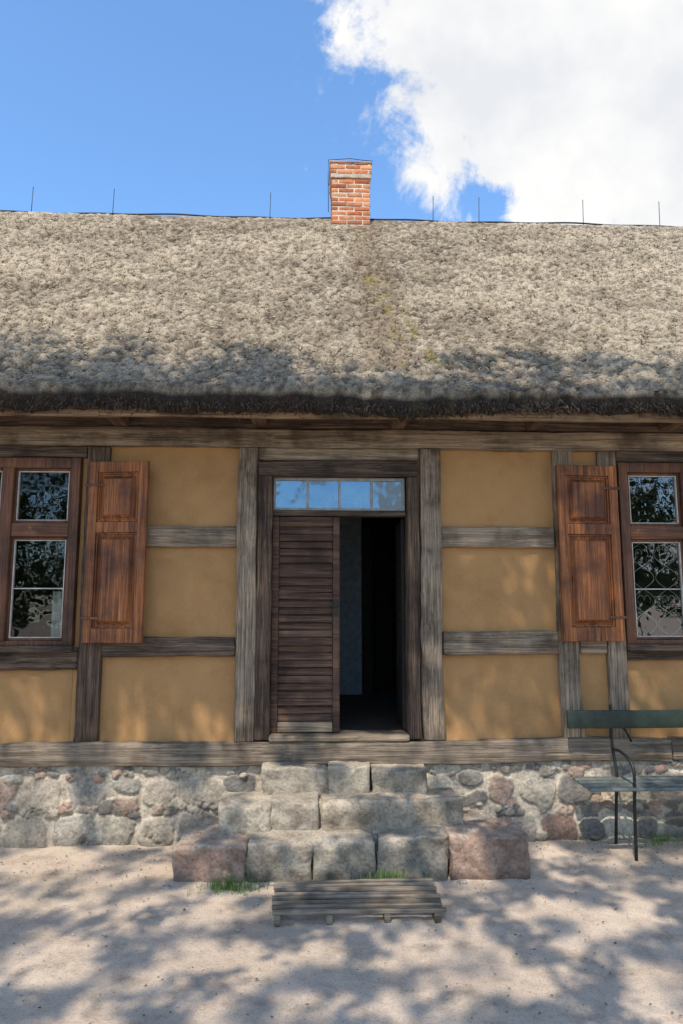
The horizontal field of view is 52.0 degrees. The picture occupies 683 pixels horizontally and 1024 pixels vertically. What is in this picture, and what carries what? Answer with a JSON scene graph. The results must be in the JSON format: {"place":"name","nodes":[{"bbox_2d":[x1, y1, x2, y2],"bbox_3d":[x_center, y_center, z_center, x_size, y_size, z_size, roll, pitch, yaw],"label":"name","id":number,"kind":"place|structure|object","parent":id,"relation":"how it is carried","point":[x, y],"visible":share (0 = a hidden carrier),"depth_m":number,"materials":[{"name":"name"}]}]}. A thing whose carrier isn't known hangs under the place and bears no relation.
{"place":"outdoors","nodes":[
{"label":"outdoors","id":0,"kind":"place"},
{"bbox_2d":[0,837,682,1023],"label":"ground","id":1,"kind":"structure","parent":0,"point":[321,975],"depth_m":4.35,"materials":[{"name":"beige sand"}]},
{"bbox_2d":[187,868,268,896],"bbox_3d":[-0.862,2.776,5.240,0.642,0.121,0.269,0,-8,-2],"label":"grass tuft","id":2,"kind":"object","parent":1,"relation":"on","point":[228,883],"visible":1,"depth_m":5.24,"materials":[{"name":"green plant"}]},
{"bbox_2d":[0,842,681,1023],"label":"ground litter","id":3,"kind":"object","parent":1,"relation":"on","point":[533,1005],"visible":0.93,"depth_m":4.96,"materials":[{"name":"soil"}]},
{"bbox_2d":[0,158,682,847],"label":"farmhouse","id":4,"kind":"object","parent":1,"relation":"on","point":[350,480],"visible":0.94,"depth_m":6.61,"materials":[{"name":"plant"}]},
{"bbox_2d":[0,457,83,652],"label":"window","id":5,"kind":"structure","parent":4,"relation":"in","point":[12,530],"depth_m":6.49,"materials":[{"name":"brown paint"}]},
{"bbox_2d":[254,460,421,742],"bbox_3d":[0.031,0.811,6.642,1.624,2.600,0.785,4,-8,-25],"label":"door","id":6,"kind":"structure","parent":4,"relation":"in","point":[293,670],"depth_m":6.57,"materials":[{"name":"brown wood"}]},
{"bbox_2d":[616,462,682,650],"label":"window","id":7,"kind":"structure","parent":4,"relation":"in","point":[630,533],"depth_m":6.72,"materials":[{"name":"brown paint"}]},
{"bbox_2d":[161,761,530,888],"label":"stone steps","id":8,"kind":"structure","parent":1,"relation":"on","point":[336,820],"depth_m":5.63,"materials":[{"name":"grey stone"}]},
{"bbox_2d":[272,878,446,925],"bbox_3d":[0.105,2.754,4.970,1.194,0.094,0.572,0,-8,-2],"label":"wooden duckboard","id":9,"kind":"object","parent":1,"relation":"on","point":[383,896],"visible":1,"depth_m":4.92,"materials":[{"name":"grey wood"}]},
{"bbox_2d":[310,864,429,879],"bbox_3d":[0.232,2.782,5.324,0.937,0.131,0.358,0,-8,-2],"label":"grass tuft","id":10,"kind":"object","parent":1,"relation":"on","point":[389,876],"visible":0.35,"depth_m":5.36,"materials":[{"name":"green plant"}]},
{"bbox_2d":[566,704,682,860],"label":"park bench","id":11,"kind":"object","parent":1,"relation":"on","point":[610,718],"visible":1,"depth_m":6.25,"materials":[{"name":"green paint"}]},
{"bbox_2d":[628,831,682,847],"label":"grass tuft","id":12,"kind":"object","parent":1,"relation":"on","point":[664,840],"visible":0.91,"depth_m":6.25,"materials":[{"name":"green plant"}]},
{"bbox_2d":[0,0,682,225],"label":"sky","id":13,"kind":"structure","parent":0,"point":[460,110],"materials":[{"name":"blue"}]}
]}

